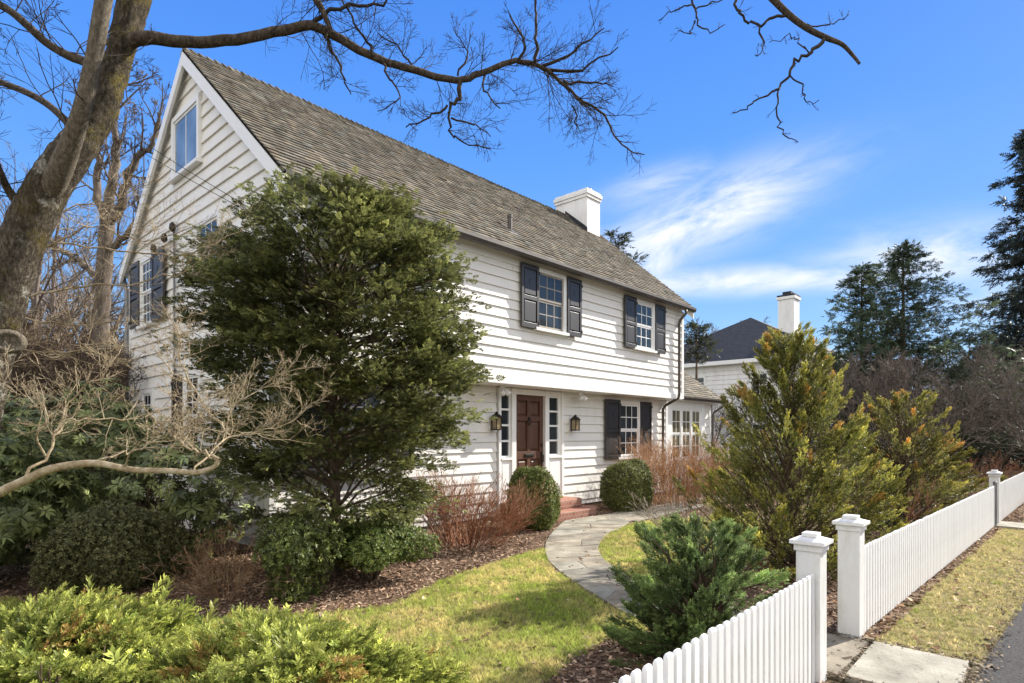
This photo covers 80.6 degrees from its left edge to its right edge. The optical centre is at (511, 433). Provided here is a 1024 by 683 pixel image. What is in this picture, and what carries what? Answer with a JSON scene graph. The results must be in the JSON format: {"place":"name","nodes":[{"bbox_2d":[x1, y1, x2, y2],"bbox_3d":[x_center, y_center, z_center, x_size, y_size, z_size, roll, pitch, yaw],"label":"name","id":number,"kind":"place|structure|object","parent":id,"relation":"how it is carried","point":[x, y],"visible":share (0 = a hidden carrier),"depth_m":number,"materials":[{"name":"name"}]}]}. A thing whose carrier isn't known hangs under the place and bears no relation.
{"place":"outdoors","nodes":[
{"label":"outdoors","id":0,"kind":"place"},
{"bbox_2d":[0,547,653,682],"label":"lawn","id":1,"kind":"structure","parent":0,"point":[510,625],"depth_m":5.33,"materials":[{"name":"plant"}]},
{"bbox_2d":[0,147,336,497],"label":"dogwood tree","id":2,"kind":"object","parent":1,"relation":"on","point":[18,483],"visible":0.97,"depth_m":4.23,"materials":[{"name":"beige plant"}]},
{"bbox_2d":[0,0,860,427],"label":"old maple tree","id":3,"kind":"object","parent":1,"relation":"on","point":[52,180],"visible":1,"depth_m":4.39,"materials":[{"name":"brown plant"}]},
{"bbox_2d":[0,468,1010,682],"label":"mulch bed","id":4,"kind":"object","parent":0,"point":[568,672],"visible":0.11,"depth_m":6.76,"materials":[{"name":"brown wood"}]},
{"bbox_2d":[0,416,122,572],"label":"rhododendron","id":5,"kind":"object","parent":4,"relation":"on","point":[26,511],"visible":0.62,"depth_m":6.82,"materials":[{"name":"green plant"}]},
{"bbox_2d":[0,377,200,539],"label":"rhododendron","id":6,"kind":"object","parent":4,"relation":"on","point":[116,427],"visible":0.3,"depth_m":8.08,"materials":[{"name":"green plant"}]},
{"bbox_2d":[27,497,196,596],"bbox_3d":[-4.386,1.206,6.682,1.432,1.047,1.425,0,0,4],"label":"boxwood shrub","id":7,"kind":"object","parent":4,"relation":"on","point":[140,539],"visible":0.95,"depth_m":6.33,"materials":[{"name":"green plant"}]},
{"bbox_2d":[0,574,224,682],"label":"yew shrub","id":8,"kind":"object","parent":4,"relation":"on","point":[82,637],"visible":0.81,"depth_m":3.46,"materials":[{"name":"green plant"}]},
{"bbox_2d":[103,432,264,563],"bbox_3d":[-4.276,0.852,8.068,1.774,1.770,2.024,0,0,43],"label":"rhododendron","id":9,"kind":"object","parent":4,"relation":"on","point":[182,503],"visible":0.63,"depth_m":7.58,"materials":[{"name":"green plant"}]},
{"bbox_2d":[138,521,290,604],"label":"barberry shrub","id":10,"kind":"object","parent":4,"relation":"on","point":[227,580],"visible":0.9,"depth_m":6.08,"materials":[{"name":"brown plant"}]},
{"bbox_2d":[250,515,346,604],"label":"holly shrub","id":11,"kind":"object","parent":4,"relation":"on","point":[291,552],"visible":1,"depth_m":6.08,"materials":[{"name":"green plant"}]},
{"bbox_2d":[137,598,473,682],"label":"yew shrub","id":12,"kind":"object","parent":4,"relation":"on","point":[260,647],"visible":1,"depth_m":3.20,"materials":[{"name":"green plant"}]},
{"bbox_2d":[146,162,505,572],"bbox_3d":[-2.163,-0.674,7.337,3.988,4.853,3.698,0,0,-12],"label":"tree","id":13,"kind":"object","parent":4,"relation":"on","point":[354,218],"visible":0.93,"depth_m":6.64,"materials":[{"name":"green plant"}]},
{"bbox_2d":[318,515,443,580],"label":"holly shrub","id":14,"kind":"object","parent":4,"relation":"on","point":[378,552],"visible":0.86,"depth_m":6.79,"materials":[{"name":"green plant"}]},
{"bbox_2d":[366,463,468,544],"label":"bare twig shrub","id":15,"kind":"object","parent":4,"relation":"on","point":[430,518],"visible":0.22,"depth_m":8.83,"materials":[{"name":"brown plant"}]},
{"bbox_2d":[402,464,556,549],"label":"red twig shrub","id":16,"kind":"object","parent":4,"relation":"on","point":[471,517],"visible":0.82,"depth_m":8.98,"materials":[{"name":"brown plant"}]},
{"bbox_2d":[2,492,1023,682],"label":"fallen leaves","id":17,"kind":"object","parent":4,"relation":"on","point":[886,619],"visible":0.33,"depth_m":6.35,"materials":[{"name":"brown plant"}]},
{"bbox_2d":[502,465,562,530],"bbox_3d":[0.333,1.144,10.938,1.254,1.172,1.145,0,0,43],"label":"boxwood globe","id":18,"kind":"object","parent":4,"relation":"on","point":[534,475],"visible":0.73,"depth_m":10.57,"materials":[{"name":"green plant"}]},
{"bbox_2d":[497,496,596,521],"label":"brick steps","id":19,"kind":"structure","parent":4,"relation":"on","point":[572,507],"depth_m":12.35,"materials":[{"name":"red brick"}]},
{"bbox_2d":[599,458,656,511],"bbox_3d":[2.601,1.126,13.534,1.295,1.205,1.344,0,0,43],"label":"boxwood globe","id":20,"kind":"object","parent":4,"relation":"on","point":[614,481],"visible":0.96,"depth_m":13.19,"materials":[{"name":"green plant"}]},
{"bbox_2d":[615,423,757,507],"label":"red twig shrub","id":21,"kind":"object","parent":4,"relation":"on","point":[654,462],"visible":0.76,"depth_m":14.10,"materials":[{"name":"brown plant"}]},
{"bbox_2d":[600,509,790,667],"bbox_3d":[1.411,1.212,4.497,1.477,1.263,1.256,0,0,43],"label":"dwarf cypress","id":22,"kind":"object","parent":4,"relation":"on","point":[693,592],"visible":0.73,"depth_m":4.42,"materials":[{"name":"green plant"}]},
{"bbox_2d":[710,450,780,501],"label":"evergreen hedge","id":23,"kind":"object","parent":4,"relation":"on","point":[749,490],"visible":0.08,"depth_m":15.43,"materials":[{"name":"green plant"}]},
{"bbox_2d":[670,321,912,582],"bbox_3d":[3.600,0.277,7.932,2.869,3.509,3.461,0,0,43],"label":"juniper shrub","id":24,"kind":"object","parent":4,"relation":"on","point":[789,516],"visible":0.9,"depth_m":7.56,"materials":[{"name":"green plant"}]},
{"bbox_2d":[774,450,868,494],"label":"evergreen hedge","id":25,"kind":"object","parent":4,"relation":"on","point":[814,458],"visible":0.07,"depth_m":16.71,"materials":[{"name":"green plant"}]},
{"bbox_2d":[770,352,908,454],"bbox_3d":[13.652,-0.867,26.067,5.953,5.369,5.935,0,0,-30],"label":"bare tree","id":26,"kind":"object","parent":4,"relation":"on","point":[866,357],"visible":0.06,"depth_m":24.80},
{"bbox_2d":[793,343,944,480],"bbox_3d":[12.514,-0.751,21.934,5.683,5.125,5.666,0,0,-26],"label":"bare tree","id":27,"kind":"object","parent":4,"relation":"on","point":[874,387],"visible":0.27,"depth_m":20.82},
{"bbox_2d":[816,473,945,532],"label":"red twig shrub","id":28,"kind":"object","parent":4,"relation":"on","point":[927,497],"visible":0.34,"depth_m":10.25,"materials":[{"name":"brown plant"}]},
{"bbox_2d":[778,238,1023,474],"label":"hemlock tree","id":29,"kind":"object","parent":4,"relation":"on","point":[910,286],"visible":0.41,"depth_m":23.90,"materials":[{"name":"green plant"}]},
{"bbox_2d":[828,388,977,529],"bbox_3d":[7.074,0.546,11.338,2.652,2.841,2.971,0,0,43],"label":"juniper shrub","id":30,"kind":"object","parent":4,"relation":"on","point":[904,441],"visible":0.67,"depth_m":10.94,"materials":[{"name":"green plant"}]},
{"bbox_2d":[811,348,997,461],"bbox_3d":[13.331,-0.634,20.931,5.412,4.881,5.396,0,0,43],"label":"bare tree","id":31,"kind":"object","parent":4,"relation":"on","point":[888,391],"visible":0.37,"depth_m":20.51,"materials":[{"name":"brown plant"}]},
{"bbox_2d":[868,431,1007,507],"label":"juniper shrub","id":32,"kind":"object","parent":4,"relation":"on","point":[952,461],"visible":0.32,"depth_m":13.87,"materials":[{"name":"green plant"}]},
{"bbox_2d":[865,355,1023,467],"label":"bare tree","id":33,"kind":"object","parent":4,"relation":"on","point":[949,403],"visible":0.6,"depth_m":19.39,"materials":[{"name":"brown plant"}]},
{"bbox_2d":[917,450,1023,495],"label":"red twig shrub","id":34,"kind":"object","parent":4,"relation":"on","point":[1009,470],"visible":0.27,"depth_m":16.26,"materials":[{"name":"brown plant"}]},
{"bbox_2d":[949,344,1023,455],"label":"bare tree","id":35,"kind":"object","parent":4,"relation":"on","point":[1020,436],"visible":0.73,"depth_m":20.16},
{"bbox_2d":[0,0,1023,396],"label":"sky","id":36,"kind":"structure","parent":0,"point":[731,213],"materials":[{"name":"blue"}]},
{"bbox_2d":[3,451,1023,682],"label":"ground","id":37,"kind":"structure","parent":0,"point":[833,680],"depth_m":5.64,"materials":[{"name":"brown soil"}]},
{"bbox_2d":[0,165,50,311],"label":"bare tree","id":38,"kind":"object","parent":37,"relation":"on","point":[7,208],"visible":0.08,"depth_m":14.61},
{"bbox_2d":[0,142,94,317],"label":"bare tree","id":39,"kind":"object","parent":37,"relation":"on","point":[59,244],"visible":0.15,"depth_m":20.68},
{"bbox_2d":[11,311,89,423],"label":"bare shrub","id":40,"kind":"object","parent":37,"relation":"on","point":[39,346],"depth_m":13.28,"materials":[{"name":"brown plant"}]},
{"bbox_2d":[12,307,96,399],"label":"bare shrub","id":41,"kind":"object","parent":37,"relation":"on","point":[38,345],"visible":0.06,"depth_m":14.38,"materials":[{"name":"brown plant"}]},
{"bbox_2d":[0,178,117,354],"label":"bare tree","id":42,"kind":"object","parent":37,"relation":"on","point":[35,301],"visible":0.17,"depth_m":16.08,"materials":[{"name":"brown plant"}]},
{"bbox_2d":[0,202,124,341],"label":"bare tree","id":43,"kind":"object","parent":37,"relation":"on","point":[59,274],"visible":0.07,"depth_m":29.58,"materials":[{"name":"brown plant"}]},
{"bbox_2d":[0,162,128,357],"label":"bare tree","id":44,"kind":"object","parent":37,"relation":"on","point":[57,295],"visible":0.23,"depth_m":18.57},
{"bbox_2d":[5,315,124,466],"bbox_3d":[-11.972,-0.724,15.204,5.636,5.111,5.266,0,0,-31],"label":"bare shrub","id":45,"kind":"object","parent":37,"relation":"on","point":[81,339],"visible":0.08,"depth_m":15.02,"materials":[{"name":"brown plant"}]},
{"bbox_2d":[5,337,124,470],"bbox_3d":[-9.852,-0.336,14.514,4.734,4.293,4.424,0,0,43],"label":"bare shrub","id":46,"kind":"object","parent":37,"relation":"on","point":[84,377],"visible":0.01,"depth_m":13.81,"materials":[{"name":"brown plant"}]},
{"bbox_2d":[42,294,89,357],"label":"bare shrub","id":47,"kind":"object","parent":37,"relation":"on","point":[48,308],"visible":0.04,"depth_m":18.06,"materials":[{"name":"brown plant"}]},
{"bbox_2d":[0,317,146,474],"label":"bare shrub","id":48,"kind":"object","parent":37,"relation":"on","point":[25,371],"visible":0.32,"depth_m":11.23,"materials":[{"name":"brown plant"}]},
{"bbox_2d":[1,340,146,469],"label":"bare shrub","id":49,"kind":"object","parent":37,"relation":"on","point":[123,366],"visible":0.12,"depth_m":12.06,"materials":[{"name":"brown plant"}]},
{"bbox_2d":[27,306,124,454],"bbox_3d":[-12.633,-0.821,17.014,5.477,5.315,5.861,0,0,-39],"label":"bare shrub","id":50,"kind":"object","parent":37,"relation":"on","point":[121,342],"visible":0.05,"depth_m":16.25,"materials":[{"name":"brown plant"}]},
{"bbox_2d":[27,313,124,461],"bbox_3d":[-15.214,-1.209,20.175,6.763,6.133,6.319,0,0,3],"label":"bare shrub","id":51,"kind":"object","parent":37,"relation":"on","point":[76,334],"visible":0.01,"depth_m":19.83,"materials":[{"name":"brown plant"}]},
{"bbox_2d":[26,213,128,343],"bbox_3d":[-18.321,-3.661,24.479,7.239,10.939,6.032,0,0,-34],"label":"bare tree","id":52,"kind":"object","parent":37,"relation":"on","point":[119,295],"visible":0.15,"depth_m":24.46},
{"bbox_2d":[28,241,127,349],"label":"bare tree","id":53,"kind":"object","parent":37,"relation":"on","point":[60,269],"visible":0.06,"depth_m":29.55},
{"bbox_2d":[54,323,124,429],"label":"bare shrub","id":54,"kind":"object","parent":37,"relation":"on","point":[113,338],"visible":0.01,"depth_m":20.42,"materials":[{"name":"brown plant"}]},
{"bbox_2d":[45,60,173,460],"bbox_3d":[-10.695,-4.275,15.852,5.513,12.079,2.356,0,0,21],"label":"bare tree","id":55,"kind":"object","parent":37,"relation":"on","point":[114,157],"visible":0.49,"depth_m":15.84,"materials":[{"name":"brown plant"}]},
{"bbox_2d":[119,48,728,546],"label":"colonial house","id":56,"kind":"structure","parent":37,"relation":"on","point":[581,318],"depth_m":12.02,"materials":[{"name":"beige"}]},
{"bbox_2d":[0,47,243,209],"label":"service wire","id":57,"kind":"object","parent":56,"relation":"attached to","point":[132,145],"visible":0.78,"depth_m":10.04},
{"bbox_2d":[1,30,247,206],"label":"service wire","id":58,"kind":"object","parent":56,"relation":"attached to","point":[128,132],"visible":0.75,"depth_m":10.00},
{"bbox_2d":[136,254,156,329],"bbox_3d":[-7.244,-2.830,12.010,0.900,1.420,0.155,0,0,43],"label":"window","id":59,"kind":"structure","parent":56,"relation":"in","point":[145,267],"depth_m":12.10,"materials":[{"name":"white glass"}]},
{"bbox_2d":[141,388,155,433],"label":"window","id":60,"kind":"structure","parent":56,"relation":"in","point":[148,395],"depth_m":11.94,"materials":[{"name":"white glass"}]},
{"bbox_2d":[167,93,202,184],"bbox_3d":[-5.742,-5.165,10.630,1.380,1.170,0.155,0,0,43],"label":"window","id":61,"kind":"structure","parent":56,"relation":"in","point":[186,132],"depth_m":10.59,"materials":[{"name":"white glass"}]},
{"bbox_2d":[183,370,203,458],"bbox_3d":[-5.506,-0.305,10.413,0.860,1.570,0.155,0,0,43],"label":"window","id":62,"kind":"structure","parent":56,"relation":"in","point":[192,377],"depth_m":10.37,"materials":[{"name":"white glass"}]},
{"bbox_2d":[194,208,223,297],"bbox_3d":[-4.991,-2.955,9.940,1.060,1.270,0.155,0,0,43],"label":"window","id":63,"kind":"structure","parent":56,"relation":"in","point":[210,221],"depth_m":9.90,"materials":[{"name":"white glass"}]},
{"bbox_2d":[328,381,386,475],"bbox_3d":[-2.456,-0.105,9.658,0.155,1.490,1.160,0,0,43],"label":"window","id":64,"kind":"structure","parent":56,"relation":"in","point":[359,407],"depth_m":9.71,"materials":[{"name":"white glass"}]},
{"bbox_2d":[351,221,400,294],"bbox_3d":[-2.122,-2.720,9.297,0.155,1.280,1.080,0,0,43],"label":"window","id":65,"kind":"structure","parent":56,"relation":"in","point":[392,221],"depth_m":9.34,"materials":[{"name":"white glass"}]},
{"bbox_2d":[516,395,543,475],"bbox_3d":[0.363,0.215,12.785,0.136,2.060,0.930,0,0,43],"label":"door","id":66,"kind":"structure","parent":56,"relation":"in","point":[529,409],"depth_m":12.80,"materials":[{"name":"brown wood"}]},
{"bbox_2d":[533,267,569,336],"bbox_3d":[0.801,-2.720,12.478,0.155,1.280,1.080,0,0,43],"label":"window","id":67,"kind":"structure","parent":56,"relation":"in","point":[552,285],"depth_m":12.52,"materials":[{"name":"white glass"}]},
{"bbox_2d":[619,401,641,459],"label":"window","id":68,"kind":"structure","parent":56,"relation":"in","point":[630,410],"depth_m":15.65,"materials":[{"name":"white glass"}]},
{"bbox_2d":[632,298,657,353],"bbox_3d":[3.331,-2.720,15.232,0.155,1.280,1.080,0,0,43],"label":"window","id":69,"kind":"structure","parent":56,"relation":"in","point":[645,309],"depth_m":15.29,"materials":[{"name":"white glass"}]},
{"bbox_2d":[672,408,682,460],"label":"window","id":70,"kind":"structure","parent":56,"relation":"in","point":[676,412],"depth_m":18.63,"materials":[{"name":"white glass"}]},
{"bbox_2d":[682,408,691,460],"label":"window","id":71,"kind":"structure","parent":56,"relation":"in","point":[686,413],"depth_m":19.09,"materials":[{"name":"clear glass"}]},
{"bbox_2d":[692,409,700,459],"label":"window","id":72,"kind":"structure","parent":56,"relation":"in","point":[696,413],"depth_m":19.59,"materials":[{"name":"clear glass"}]},
{"bbox_2d":[604,226,648,264],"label":"pine tree","id":73,"kind":"object","parent":37,"relation":"on","point":[622,244],"visible":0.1,"depth_m":29.79,"materials":[{"name":"green plant"}]},
{"bbox_2d":[684,319,722,380],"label":"pine tree","id":74,"kind":"object","parent":37,"relation":"on","point":[691,338],"visible":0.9,"depth_m":29.91,"materials":[{"name":"green plant"}]},
{"bbox_2d":[684,318,740,338],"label":"bare tree","id":75,"kind":"object","parent":37,"relation":"on","point":[701,323],"visible":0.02,"depth_m":54.14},
{"bbox_2d":[613,531,833,682],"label":"picket fence","id":76,"kind":"object","parent":37,"relation":"on","point":[780,636],"visible":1,"depth_m":3.48,"materials":[{"name":"white paint"}]},
{"bbox_2d":[711,386,762,446],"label":"bare tree","id":77,"kind":"object","parent":37,"relation":"on","point":[719,423],"visible":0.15,"depth_m":35.09,"materials":[{"name":"plant"}]},
{"bbox_2d":[774,261,962,472],"bbox_3d":[15.599,-2.901,26.696,7.629,9.401,7.816,0,0,43],"label":"hemlock tree","id":78,"kind":"object","parent":37,"relation":"on","point":[864,269],"visible":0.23,"depth_m":26.28,"materials":[{"name":"green plant"}]},
{"bbox_2d":[832,481,997,638],"bbox_3d":[5.759,1.189,8.029,0.242,1.022,8.584,0,0,44],"label":"picket fence","id":79,"kind":"object","parent":37,"relation":"on","point":[881,578],"visible":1,"depth_m":5.85,"materials":[{"name":"white paint"}]},
{"bbox_2d":[906,337,1023,473],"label":"bare tree","id":80,"kind":"object","parent":37,"relation":"on","point":[982,455],"visible":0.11,"depth_m":25.86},
{"bbox_2d":[929,362,1003,457],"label":"spruce tree","id":81,"kind":"object","parent":37,"relation":"on","point":[955,381],"visible":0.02,"depth_m":39.76,"materials":[{"name":"green plant"}]},
{"bbox_2d":[937,318,1001,380],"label":"bare tree","id":82,"kind":"object","parent":37,"relation":"on","point":[957,343],"visible":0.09,"depth_m":57.77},
{"bbox_2d":[950,129,1023,469],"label":"spruce tree","id":83,"kind":"object","parent":37,"relation":"on","point":[1013,333],"visible":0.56,"depth_m":30.34,"materials":[{"name":"green plant"}]},
{"bbox_2d":[950,373,1023,475],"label":"bare tree","id":84,"kind":"object","parent":37,"relation":"on","point":[1000,459],"visible":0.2,"depth_m":23.83,"materials":[{"name":"brown plant"}]},
{"bbox_2d":[954,336,1023,464],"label":"spruce tree","id":85,"kind":"object","parent":37,"relation":"on","point":[991,417],"visible":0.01,"depth_m":33.97,"materials":[{"name":"green plant"}]},
{"bbox_2d":[986,470,1023,522],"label":"picket fence","id":86,"kind":"object","parent":37,"relation":"on","point":[1010,495],"visible":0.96,"depth_m":12.36,"materials":[{"name":"white paint"}]},
{"bbox_2d":[595,514,759,580],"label":"lawn","id":87,"kind":"structure","parent":0,"point":[602,542],"depth_m":8.69,"materials":[{"name":"plant"}]},
{"bbox_2d":[624,490,727,536],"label":"bare twig shrub","id":88,"kind":"object","parent":87,"relation":"on","point":[705,519],"visible":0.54,"depth_m":9.77,"materials":[{"name":"brown plant"}]},
{"bbox_2d":[684,291,873,462],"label":"neighbour house","id":89,"kind":"structure","parent":0,"point":[736,343],"depth_m":37.43,"materials":[{"name":"beige"}]},
{"bbox_2d":[693,376,705,385],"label":"window","id":90,"kind":"structure","parent":89,"relation":"in","point":[702,379],"depth_m":38.32,"materials":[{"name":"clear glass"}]},
{"bbox_2d":[750,422,765,448],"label":"window","id":91,"kind":"structure","parent":89,"relation":"in","point":[754,426],"depth_m":36.00,"materials":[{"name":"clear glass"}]},
{"bbox_2d":[750,372,768,394],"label":"window","id":92,"kind":"structure","parent":89,"relation":"in","point":[766,374],"depth_m":35.86,"materials":[{"name":"clear glass"}]},
{"bbox_2d":[545,495,1023,682],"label":"flagstone path","id":93,"kind":"structure","parent":0,"point":[570,535],"depth_m":6.20,"materials":[{"name":"grey stone"}]},
{"bbox_2d":[826,629,988,682],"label":"edge litter","id":94,"kind":"object","parent":93,"relation":"on","point":[845,674],"visible":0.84,"depth_m":4.42,"materials":[{"name":"brown plant"}]},
{"bbox_2d":[864,527,997,641],"bbox_3d":[5.827,1.684,7.954,0.220,0.001,8.412,0,0,45],"label":"mulch strip","id":95,"kind":"object","parent":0,"point":[896,612],"visible":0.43,"depth_m":6.22,"materials":[{"name":"wood"}]},
{"bbox_2d":[816,502,1023,682],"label":"mulch chips","id":96,"kind":"object","parent":95,"relation":"on","point":[943,573],"visible":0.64,"depth_m":7.22,"materials":[{"name":"brown plant"}]},
{"bbox_2d":[871,527,1023,664],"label":"verge","id":97,"kind":"structure","parent":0,"point":[972,628],"depth_m":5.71,"materials":[{"name":"plant"}]},
{"bbox_2d":[966,553,1023,682],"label":"edge litter","id":98,"kind":"object","parent":97,"relation":"on","point":[993,653],"visible":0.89,"depth_m":4.86,"materials":[{"name":"brown plant"}]},
{"bbox_2d":[976,604,1023,682],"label":"asphalt road","id":99,"kind":"structure","parent":0,"point":[1012,663],"depth_m":4.55,"materials":[{"name":"grey asphalt"}]},
{"bbox_2d":[1001,508,1023,521],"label":"mulch strip","id":100,"kind":"object","parent":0,"point":[1016,514],"visible":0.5,"depth_m":12.18,"materials":[{"name":"wood"}]}
]}

